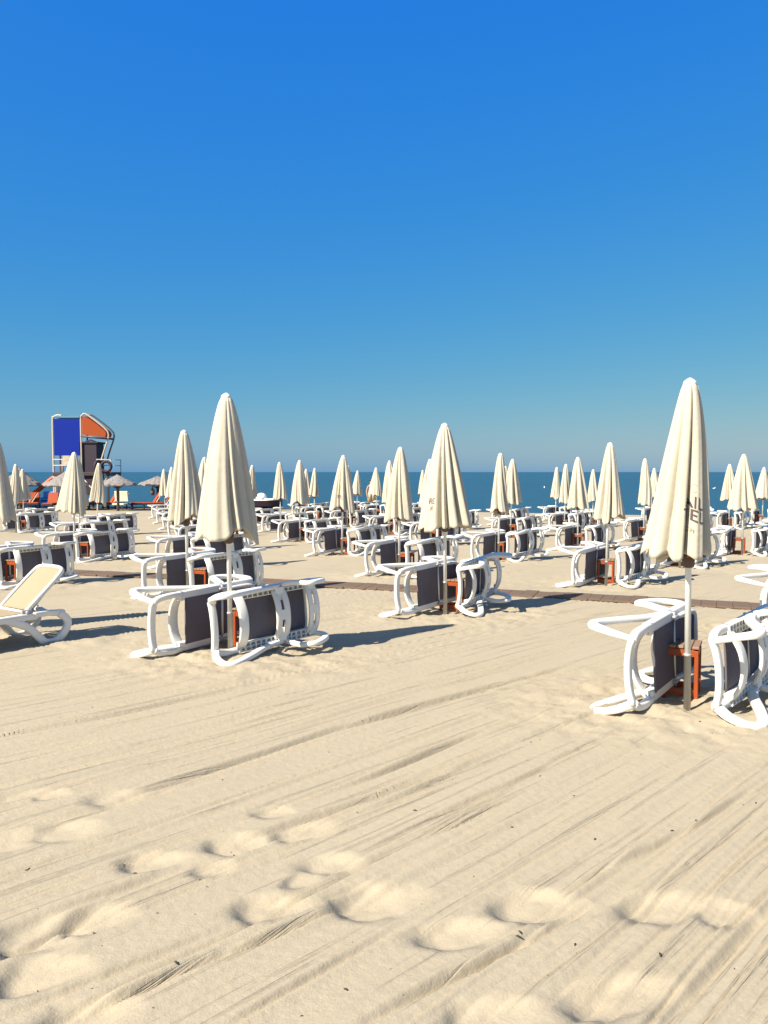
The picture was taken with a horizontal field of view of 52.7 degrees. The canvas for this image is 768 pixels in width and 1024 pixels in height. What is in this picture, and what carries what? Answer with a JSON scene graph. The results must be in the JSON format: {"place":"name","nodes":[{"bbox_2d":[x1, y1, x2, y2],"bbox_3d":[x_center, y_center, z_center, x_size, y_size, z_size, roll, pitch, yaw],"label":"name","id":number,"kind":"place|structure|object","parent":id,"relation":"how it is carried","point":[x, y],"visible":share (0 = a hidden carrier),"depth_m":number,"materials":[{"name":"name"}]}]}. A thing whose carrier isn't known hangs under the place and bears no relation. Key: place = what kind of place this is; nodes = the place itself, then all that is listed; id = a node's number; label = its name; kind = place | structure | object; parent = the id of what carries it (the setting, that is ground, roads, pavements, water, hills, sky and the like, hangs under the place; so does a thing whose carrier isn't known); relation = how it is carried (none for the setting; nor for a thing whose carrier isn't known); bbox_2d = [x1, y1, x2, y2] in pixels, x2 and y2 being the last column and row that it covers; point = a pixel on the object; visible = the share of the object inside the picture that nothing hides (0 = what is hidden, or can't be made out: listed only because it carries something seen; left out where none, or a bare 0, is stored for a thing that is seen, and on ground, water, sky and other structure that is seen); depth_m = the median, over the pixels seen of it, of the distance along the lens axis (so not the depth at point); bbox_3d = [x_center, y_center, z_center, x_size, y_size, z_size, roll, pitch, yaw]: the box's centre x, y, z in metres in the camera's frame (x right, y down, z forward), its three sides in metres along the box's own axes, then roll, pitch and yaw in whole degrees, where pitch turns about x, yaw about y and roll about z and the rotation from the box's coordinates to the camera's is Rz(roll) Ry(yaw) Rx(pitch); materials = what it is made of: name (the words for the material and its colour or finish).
{"place":"outdoors","nodes":[
{"label":"outdoors","id":0,"kind":"place"},
{"bbox_2d":[0,505,767,1023],"bbox_3d":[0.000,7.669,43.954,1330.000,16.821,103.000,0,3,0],"label":"beach sand","id":1,"kind":"structure","parent":0,"point":[348,745],"depth_m":3.64,"materials":[{"name":"sand"}]},
{"bbox_2d":[0,443,16,522],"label":"beach parasol","id":2,"kind":"object","parent":1,"relation":"on","point":[7,510],"visible":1,"depth_m":11.93,"materials":[{"name":"fabric"}]},
{"bbox_2d":[4,559,15,581],"bbox_3d":[-5.896,0.958,12.453,0.258,0.401,0.262,2,3,28],"label":"side table","id":3,"kind":"object","parent":1,"relation":"on","point":[10,562],"visible":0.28,"depth_m":12.37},
{"bbox_2d":[0,512,32,531],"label":"sun lounger","id":4,"kind":"object","parent":1,"relation":"on","point":[10,525],"visible":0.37,"depth_m":25.67,"materials":[{"name":"white plastic"}]},
{"bbox_2d":[0,541,33,579],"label":"sun lounger","id":5,"kind":"object","parent":1,"relation":"on","point":[7,555],"visible":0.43,"depth_m":12.49,"materials":[{"name":"white plastic"}]},
{"bbox_2d":[10,464,24,532],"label":"beach parasol","id":6,"kind":"object","parent":1,"relation":"on","point":[17,490],"visible":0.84,"depth_m":25.34,"materials":[{"name":"fabric"}]},
{"bbox_2d":[19,469,30,511],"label":"beach parasol","id":7,"kind":"object","parent":1,"relation":"on","point":[25,488],"visible":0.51,"depth_m":29.39,"materials":[{"name":"fabric"}]},
{"bbox_2d":[0,564,71,643],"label":"sun lounger","id":8,"kind":"object","parent":1,"relation":"on","point":[20,608],"visible":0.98,"depth_m":7.73,"materials":[{"name":"white plastic"}]},
{"bbox_2d":[16,511,56,532],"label":"sun lounger","id":9,"kind":"object","parent":1,"relation":"on","point":[38,521],"visible":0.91,"depth_m":25.80,"materials":[{"name":"white plastic"}]},
{"bbox_2d":[0,541,78,589],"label":"sun lounger","id":10,"kind":"object","parent":1,"relation":"on","point":[28,559],"visible":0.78,"depth_m":12.23,"materials":[{"name":"white plastic"}]},
{"bbox_2d":[22,476,59,507],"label":"pedal boat","id":11,"kind":"object","parent":1,"relation":"on","point":[44,499],"visible":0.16,"depth_m":49.46,"materials":[{"name":"blue plastic"}]},
{"bbox_2d":[41,492,59,507],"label":"orange lounger","id":12,"kind":"object","parent":1,"relation":"on","point":[53,497],"visible":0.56,"depth_m":45.81,"materials":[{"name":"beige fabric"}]},
{"bbox_2d":[34,528,96,558],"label":"sun lounger","id":13,"kind":"object","parent":1,"relation":"on","point":[66,536],"visible":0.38,"depth_m":16.31,"materials":[{"name":"white plastic"}]},
{"bbox_2d":[42,470,89,486],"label":"thatched parasol","id":14,"kind":"object","parent":1,"relation":"on","point":[57,481],"visible":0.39,"depth_m":44.13,"materials":[{"name":"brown wood"}]},
{"bbox_2d":[55,452,85,560],"bbox_3d":[-6.485,0.021,16.050,0.639,2.526,0.519,1,2,0],"label":"beach parasol","id":15,"kind":"object","parent":1,"relation":"on","point":[71,499],"visible":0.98,"depth_m":15.89,"materials":[{"name":"fabric"}]},
{"bbox_2d":[49,520,99,541],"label":"sun lounger","id":16,"kind":"object","parent":1,"relation":"on","point":[68,524],"visible":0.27,"depth_m":20.23,"materials":[{"name":"white plastic"}]},
{"bbox_2d":[78,458,88,538],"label":"beach parasol","id":17,"kind":"object","parent":1,"relation":"on","point":[86,496],"visible":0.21,"depth_m":20.04,"materials":[{"name":"fabric"}]},
{"bbox_2d":[52,413,120,508],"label":"lifeguard tower","id":18,"kind":"structure","parent":1,"relation":"on","point":[69,433],"depth_m":46.90,"materials":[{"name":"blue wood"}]},
{"bbox_2d":[89,463,105,519],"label":"beach parasol","id":19,"kind":"object","parent":1,"relation":"on","point":[97,494],"visible":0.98,"depth_m":24.03,"materials":[{"name":"fabric"}]},
{"bbox_2d":[79,519,129,530],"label":"sun lounger","id":20,"kind":"object","parent":1,"relation":"on","point":[109,525],"visible":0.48,"depth_m":20.37,"materials":[{"name":"white plastic"}]},
{"bbox_2d":[73,528,137,562],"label":"sun lounger","id":21,"kind":"object","parent":1,"relation":"on","point":[119,542],"visible":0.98,"depth_m":16.34,"materials":[{"name":"white plastic"}]},
{"bbox_2d":[97,512,139,531],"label":"sun lounger","id":22,"kind":"object","parent":1,"relation":"on","point":[132,517],"visible":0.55,"depth_m":24.63,"materials":[{"name":"white plastic"}]},
{"bbox_2d":[104,474,136,510],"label":"thatched parasol","id":23,"kind":"object","parent":1,"relation":"on","point":[117,481],"visible":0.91,"depth_m":43.59,"materials":[{"name":"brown wood"}]},
{"bbox_2d":[138,475,160,501],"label":"thatched parasol","id":24,"kind":"object","parent":1,"relation":"on","point":[154,481],"visible":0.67,"depth_m":47.31,"materials":[{"name":"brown wood"}]},
{"bbox_2d":[159,469,167,511],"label":"beach parasol","id":25,"kind":"object","parent":1,"relation":"on","point":[163,485],"visible":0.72,"depth_m":34.79,"materials":[{"name":"fabric"}]},
{"bbox_2d":[129,547,215,598],"bbox_3d":[-2.963,0.865,11.066,0.426,0.633,1.347,3,6,38],"label":"sun lounger","id":26,"kind":"object","parent":1,"relation":"on","point":[176,569],"visible":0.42,"depth_m":10.86,"materials":[{"name":"white plastic"}]},
{"bbox_2d":[146,532,205,568],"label":"sun lounger","id":27,"kind":"object","parent":1,"relation":"on","point":[178,544],"visible":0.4,"depth_m":14.90,"materials":[{"name":"white plastic"}]},
{"bbox_2d":[167,430,201,585],"bbox_3d":[-2.692,0.168,10.640,0.523,2.583,0.472,-1,4,0],"label":"beach parasol","id":28,"kind":"object","parent":1,"relation":"on","point":[185,497],"visible":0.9,"depth_m":10.50,"materials":[{"name":"fabric"}]},
{"bbox_2d":[129,574,253,657],"bbox_3d":[-1.796,0.982,7.458,0.426,0.633,1.347,5,7,35],"label":"sun lounger","id":29,"kind":"object","parent":1,"relation":"on","point":[197,623],"visible":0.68,"depth_m":7.24,"materials":[{"name":"white plastic"}]},
{"bbox_2d":[190,532,250,552],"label":"sun lounger","id":30,"kind":"object","parent":1,"relation":"on","point":[239,542],"visible":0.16,"depth_m":15.07,"materials":[{"name":"white plastic"}]},
{"bbox_2d":[195,393,258,648],"bbox_3d":[-1.415,0.258,6.956,0.534,2.642,0.606,0,3,0],"label":"beach parasol","id":31,"kind":"object","parent":1,"relation":"on","point":[226,512],"visible":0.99,"depth_m":6.81,"materials":[{"name":"fabric"}]},
{"bbox_2d":[187,547,267,586],"bbox_3d":[-2.165,0.849,10.829,1.224,0.633,0.426,-6,4,-40],"label":"sun lounger","id":32,"kind":"object","parent":1,"relation":"on","point":[244,561],"visible":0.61,"depth_m":10.93,"materials":[{"name":"white plastic"}]},
{"bbox_2d":[232,607,254,649],"bbox_3d":[-1.270,1.114,7.437,0.258,0.401,0.262,2,3,32],"label":"side table","id":33,"kind":"object","parent":1,"relation":"on","point":[235,614],"visible":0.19,"depth_m":7.39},
{"bbox_2d":[207,577,328,665],"bbox_3d":[-1.039,0.965,7.089,1.224,0.633,0.426,-6,4,-41],"label":"sun lounger","id":34,"kind":"object","parent":1,"relation":"on","point":[272,615],"visible":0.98,"depth_m":7.17,"materials":[{"name":"white plastic"}]},
{"bbox_2d":[254,493,282,508],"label":"motor boat","id":35,"kind":"object","parent":1,"relation":"on","point":[262,500],"visible":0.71,"depth_m":46.81,"materials":[{"name":"plastic"}]},
{"bbox_2d":[255,507,282,525],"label":"sun lounger","id":36,"kind":"object","parent":1,"relation":"on","point":[271,510],"visible":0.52,"depth_m":29.84,"materials":[{"name":"white plastic"}]},
{"bbox_2d":[256,512,287,532],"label":"sun lounger","id":37,"kind":"object","parent":1,"relation":"on","point":[273,526],"visible":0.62,"depth_m":25.73,"materials":[{"name":"white plastic"}]},
{"bbox_2d":[273,462,287,532],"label":"beach parasol","id":38,"kind":"object","parent":1,"relation":"on","point":[280,492],"visible":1,"depth_m":25.41,"materials":[{"name":"fabric"}]},
{"bbox_2d":[271,517,309,541],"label":"sun lounger","id":39,"kind":"object","parent":1,"relation":"on","point":[293,529],"visible":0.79,"depth_m":21.73,"materials":[{"name":"white plastic"}]},
{"bbox_2d":[290,460,309,541],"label":"beach parasol","id":40,"kind":"object","parent":1,"relation":"on","point":[299,495],"visible":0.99,"depth_m":21.37,"materials":[{"name":"fabric"}]},
{"bbox_2d":[285,511,319,531],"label":"sun lounger","id":41,"kind":"object","parent":1,"relation":"on","point":[310,515],"visible":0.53,"depth_m":25.91,"materials":[{"name":"white plastic"}]},
{"bbox_2d":[309,468,318,510],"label":"beach parasol","id":42,"kind":"object","parent":1,"relation":"on","point":[314,491],"visible":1,"depth_m":32.18,"materials":[{"name":"fabric"}]},
{"bbox_2d":[304,517,343,542],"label":"sun lounger","id":43,"kind":"object","parent":1,"relation":"on","point":[322,523],"visible":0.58,"depth_m":21.65,"materials":[{"name":"white plastic"}]},
{"bbox_2d":[303,525,347,555],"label":"sun lounger","id":44,"kind":"object","parent":1,"relation":"on","point":[332,537],"visible":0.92,"depth_m":17.73,"materials":[{"name":"white plastic"}]},
{"bbox_2d":[324,510,352,525],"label":"sun lounger","id":45,"kind":"object","parent":1,"relation":"on","point":[339,512],"visible":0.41,"depth_m":28.55,"materials":[{"name":"white plastic"}]},
{"bbox_2d":[329,455,354,554],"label":"beach parasol","id":46,"kind":"object","parent":1,"relation":"on","point":[342,498],"visible":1,"depth_m":17.31,"materials":[{"name":"fabric"}]},
{"bbox_2d":[353,470,361,509],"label":"beach parasol","id":47,"kind":"object","parent":1,"relation":"on","point":[357,489],"visible":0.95,"depth_m":38.93,"materials":[{"name":"fabric"}]},
{"bbox_2d":[349,508,377,527],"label":"sun lounger","id":48,"kind":"object","parent":1,"relation":"on","point":[361,521],"visible":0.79,"depth_m":28.57,"materials":[{"name":"white plastic"}]},
{"bbox_2d":[346,524,390,555],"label":"sun lounger","id":49,"kind":"object","parent":1,"relation":"on","point":[373,532],"visible":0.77,"depth_m":17.85,"materials":[{"name":"white plastic"}]},
{"bbox_2d":[368,468,381,514],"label":"beach parasol","id":50,"kind":"object","parent":1,"relation":"on","point":[375,487],"visible":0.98,"depth_m":34.89,"materials":[{"name":"fabric"}]},
{"bbox_2d":[362,513,392,532],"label":"sun lounger","id":51,"kind":"object","parent":1,"relation":"on","point":[380,518],"visible":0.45,"depth_m":24.42,"materials":[{"name":"white plastic"}]},
{"bbox_2d":[352,536,411,576],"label":"sun lounger","id":52,"kind":"object","parent":1,"relation":"on","point":[388,545],"visible":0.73,"depth_m":13.56,"materials":[{"name":"white plastic"}]},
{"bbox_2d":[382,460,392,534],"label":"beach parasol","id":53,"kind":"object","parent":1,"relation":"on","point":[388,471],"visible":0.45,"depth_m":24.12,"materials":[{"name":"fabric"}]},
{"bbox_2d":[384,447,412,569],"bbox_3d":[0.253,0.119,13.417,0.515,2.486,0.411,1,3,0],"label":"beach parasol","id":54,"kind":"object","parent":1,"relation":"on","point":[399,504],"visible":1,"depth_m":13.25,"materials":[{"name":"fabric"}]},
{"bbox_2d":[393,513,420,535],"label":"sun lounger","id":55,"kind":"object","parent":1,"relation":"on","point":[405,529],"visible":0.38,"depth_m":24.57,"materials":[{"name":"white plastic"}]},
{"bbox_2d":[74,569,759,609],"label":"walkway","id":56,"kind":"structure","parent":1,"relation":"on","point":[595,597],"depth_m":11.04,"materials":[{"name":"wood"}]},
{"bbox_2d":[377,556,457,616],"bbox_3d":[0.450,0.904,9.595,0.426,0.633,1.347,0,4,37],"label":"sun lounger","id":57,"kind":"object","parent":1,"relation":"on","point":[429,583],"visible":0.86,"depth_m":9.43,"materials":[{"name":"white plastic"}]},
{"bbox_2d":[402,522,441,544],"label":"sun lounger","id":58,"kind":"object","parent":1,"relation":"on","point":[424,535],"visible":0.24,"depth_m":20.28,"materials":[{"name":"white plastic"}]},
{"bbox_2d":[418,459,431,537],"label":"beach parasol","id":59,"kind":"object","parent":1,"relation":"on","point":[424,484],"visible":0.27,"depth_m":20.04,"materials":[{"name":"fabric"}]},
{"bbox_2d":[404,534,462,578],"bbox_3d":[0.886,0.746,13.598,1.347,0.633,0.426,-7,9,-41],"label":"sun lounger","id":60,"kind":"object","parent":1,"relation":"on","point":[432,546],"visible":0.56,"depth_m":13.67,"materials":[{"name":"white plastic"}]},
{"bbox_2d":[418,423,471,614],"bbox_3d":[0.732,0.214,9.345,0.645,2.567,0.543,0,3,0],"label":"beach parasol","id":61,"kind":"object","parent":1,"relation":"on","point":[444,506],"visible":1,"depth_m":9.18,"materials":[{"name":"fabric"}]},
{"bbox_2d":[439,577,464,611],"bbox_3d":[0.863,1.040,9.811,0.257,0.401,0.262,1,3,25],"label":"side table","id":62,"kind":"object","parent":1,"relation":"on","point":[450,605],"visible":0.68,"depth_m":9.71,"materials":[{"name":"wood"}]},
{"bbox_2d":[436,527,469,543],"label":"sun lounger","id":63,"kind":"object","parent":1,"relation":"on","point":[451,531],"visible":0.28,"depth_m":20.68,"materials":[{"name":"white plastic"}]},
{"bbox_2d":[460,528,505,561],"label":"sun lounger","id":64,"kind":"object","parent":1,"relation":"on","point":[490,539],"visible":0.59,"depth_m":16.27,"materials":[{"name":"white plastic"}]},
{"bbox_2d":[455,552,512,616],"bbox_3d":[1.255,0.869,9.713,0.426,0.633,1.224,5,8,32],"label":"sun lounger","id":65,"kind":"object","parent":1,"relation":"on","point":[478,589],"visible":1,"depth_m":9.74,"materials":[{"name":"white plastic"}]},
{"bbox_2d":[490,453,508,558],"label":"beach parasol","id":66,"kind":"object","parent":1,"relation":"on","point":[499,503],"visible":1,"depth_m":16.03,"materials":[{"name":"fabric"}]},
{"bbox_2d":[484,515,515,532],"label":"sun lounger","id":67,"kind":"object","parent":1,"relation":"on","point":[504,520],"visible":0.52,"depth_m":23.18,"materials":[{"name":"white plastic"}]},
{"bbox_2d":[506,459,521,537],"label":"beach parasol","id":68,"kind":"object","parent":1,"relation":"on","point":[513,489],"visible":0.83,"depth_m":22.73,"materials":[{"name":"fabric"}]},
{"bbox_2d":[509,507,531,523],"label":"sun lounger","id":69,"kind":"object","parent":1,"relation":"on","point":[519,512],"visible":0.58,"depth_m":30.09,"materials":[{"name":"white plastic"}]},
{"bbox_2d":[505,527,548,561],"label":"sun lounger","id":70,"kind":"object","parent":1,"relation":"on","point":[525,542],"visible":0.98,"depth_m":16.45,"materials":[{"name":"white plastic"}]},
{"bbox_2d":[516,514,545,535],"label":"sun lounger","id":71,"kind":"object","parent":1,"relation":"on","point":[529,522],"visible":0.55,"depth_m":23.23,"materials":[{"name":"white plastic"}]},
{"bbox_2d":[550,467,560,520],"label":"beach parasol","id":72,"kind":"object","parent":1,"relation":"on","point":[555,490],"visible":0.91,"depth_m":32.28,"materials":[{"name":"fabric"}]},
{"bbox_2d":[542,512,568,531],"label":"sun lounger","id":73,"kind":"object","parent":1,"relation":"on","point":[559,517],"visible":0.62,"depth_m":25.82,"materials":[{"name":"white plastic"}]},
{"bbox_2d":[546,522,581,550],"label":"sun lounger","id":74,"kind":"object","parent":1,"relation":"on","point":[570,528],"visible":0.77,"depth_m":19.09,"materials":[{"name":"white plastic"}]},
{"bbox_2d":[559,464,569,531],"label":"beach parasol","id":75,"kind":"object","parent":1,"relation":"on","point":[564,490],"visible":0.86,"depth_m":25.52,"materials":[{"name":"fabric"}]},
{"bbox_2d":[567,457,589,549],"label":"beach parasol","id":76,"kind":"object","parent":1,"relation":"on","point":[578,498],"visible":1,"depth_m":18.66,"materials":[{"name":"fabric"}]},
{"bbox_2d":[568,511,593,529],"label":"sun lounger","id":77,"kind":"object","parent":1,"relation":"on","point":[583,519],"visible":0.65,"depth_m":26.00,"materials":[{"name":"white plastic"}]},
{"bbox_2d":[555,541,608,586],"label":"sun lounger","id":78,"kind":"object","parent":1,"relation":"on","point":[592,551],"visible":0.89,"depth_m":12.28,"materials":[{"name":"white plastic"}]},
{"bbox_2d":[587,469,597,524],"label":"beach parasol","id":79,"kind":"object","parent":1,"relation":"on","point":[592,492],"visible":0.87,"depth_m":28.22,"materials":[{"name":"fabric"}]},
{"bbox_2d":[584,521,619,546],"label":"sun lounger","id":80,"kind":"object","parent":1,"relation":"on","point":[598,532],"visible":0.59,"depth_m":19.18,"materials":[{"name":"white plastic"}]},
{"bbox_2d":[597,558,614,583],"bbox_3d":[3.593,0.956,12.540,0.258,0.401,0.262,1,3,20],"label":"side table","id":81,"kind":"object","parent":1,"relation":"on","point":[611,561],"visible":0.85,"depth_m":12.45,"materials":[{"name":"wood"}]},
{"bbox_2d":[593,442,625,585],"bbox_3d":[3.507,0.164,12.040,0.516,2.486,0.448,1,4,0],"label":"beach parasol","id":82,"kind":"object","parent":1,"relation":"on","point":[609,504],"visible":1,"depth_m":11.92,"materials":[{"name":"fabric"}]},
{"bbox_2d":[614,517,645,541],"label":"sun lounger","id":83,"kind":"object","parent":1,"relation":"on","point":[636,523],"visible":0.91,"depth_m":21.76,"materials":[{"name":"white plastic"}]},
{"bbox_2d":[615,542,668,588],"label":"sun lounger","id":84,"kind":"object","parent":1,"relation":"on","point":[637,566],"visible":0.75,"depth_m":12.27,"materials":[{"name":"white plastic"}]},
{"bbox_2d":[588,598,697,714],"bbox_3d":[1.926,1.026,5.686,0.426,0.633,1.347,0,4,37],"label":"sun lounger","id":85,"kind":"object","parent":1,"relation":"on","point":[663,626],"visible":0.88,"depth_m":5.49,"materials":[{"name":"white plastic"}]},
{"bbox_2d":[638,459,652,539],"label":"beach parasol","id":86,"kind":"object","parent":1,"relation":"on","point":[645,498],"visible":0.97,"depth_m":21.42,"materials":[{"name":"fabric"}]},
{"bbox_2d":[650,468,657,498],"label":"beach parasol","id":87,"kind":"object","parent":1,"relation":"on","point":[654,478],"visible":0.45,"depth_m":30.95,"materials":[{"name":"fabric"}]},
{"bbox_2d":[640,378,710,710],"bbox_3d":[1.978,0.358,5.271,0.462,2.527,0.385,-1,3,0],"label":"beach parasol","id":88,"kind":"object","parent":1,"relation":"on","point":[678,529],"visible":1,"depth_m":5.17,"materials":[{"name":"fabric"}]},
{"bbox_2d":[661,639,701,698],"bbox_3d":[2.212,1.165,5.760,0.258,0.401,0.262,1,3,27],"label":"side table","id":89,"kind":"object","parent":1,"relation":"on","point":[696,646],"visible":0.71,"depth_m":5.66,"materials":[{"name":"wood"}]},
{"bbox_2d":[694,530,726,568],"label":"sun lounger","id":90,"kind":"object","parent":1,"relation":"on","point":[708,558],"visible":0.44,"depth_m":15.29,"materials":[{"name":"white plastic"}]},
{"bbox_2d":[710,510,730,527],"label":"sun lounger","id":91,"kind":"object","parent":1,"relation":"on","point":[724,514],"visible":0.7,"depth_m":27.31,"materials":[{"name":"white plastic"}]},
{"bbox_2d":[711,525,735,555],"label":"sun lounger","id":92,"kind":"object","parent":1,"relation":"on","point":[729,535],"visible":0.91,"depth_m":17.90,"materials":[{"name":"white plastic"}]},
{"bbox_2d":[720,464,734,525],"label":"beach parasol","id":93,"kind":"object","parent":1,"relation":"on","point":[727,484],"visible":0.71,"depth_m":26.93,"materials":[{"name":"fabric"}]},
{"bbox_2d":[708,604,767,728],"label":"sun lounger","id":94,"kind":"object","parent":1,"relation":"on","point":[743,639],"visible":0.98,"depth_m":5.26,"materials":[{"name":"white plastic"}]},
{"bbox_2d":[727,454,758,554],"bbox_3d":[8.120,-0.034,17.529,0.644,2.553,0.541,-1,3,0],"label":"beach parasol","id":95,"kind":"object","parent":1,"relation":"on","point":[743,497],"visible":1,"depth_m":17.39,"materials":[{"name":"fabric"}]},
{"bbox_2d":[733,509,755,529],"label":"sun lounger","id":96,"kind":"object","parent":1,"relation":"on","point":[739,518],"visible":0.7,"depth_m":27.30,"materials":[{"name":"white plastic"}]},
{"bbox_2d":[734,564,767,632],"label":"sun lounger","id":97,"kind":"object","parent":1,"relation":"on","point":[744,578],"visible":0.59,"depth_m":8.04,"materials":[{"name":"white plastic"}]},
{"bbox_2d":[750,525,767,555],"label":"sun lounger","id":98,"kind":"object","parent":1,"relation":"on","point":[761,544],"visible":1,"depth_m":17.59,"materials":[{"name":"white plastic"}]},
{"bbox_2d":[756,467,767,521],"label":"beach parasol","id":99,"kind":"object","parent":1,"relation":"on","point":[762,489],"visible":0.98,"depth_m":29.61,"materials":[{"name":"fabric"}]},
{"bbox_2d":[0,0,767,471],"label":"sky","id":100,"kind":"structure","parent":0,"point":[519,227],"materials":[{"name":"blue"}]},
{"bbox_2d":[8,472,767,517],"bbox_3d":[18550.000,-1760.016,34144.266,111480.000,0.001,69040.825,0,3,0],"label":"sea","id":101,"kind":"structure","parent":0,"point":[535,493],"depth_m":106.06,"materials":[{"name":"liquid"}]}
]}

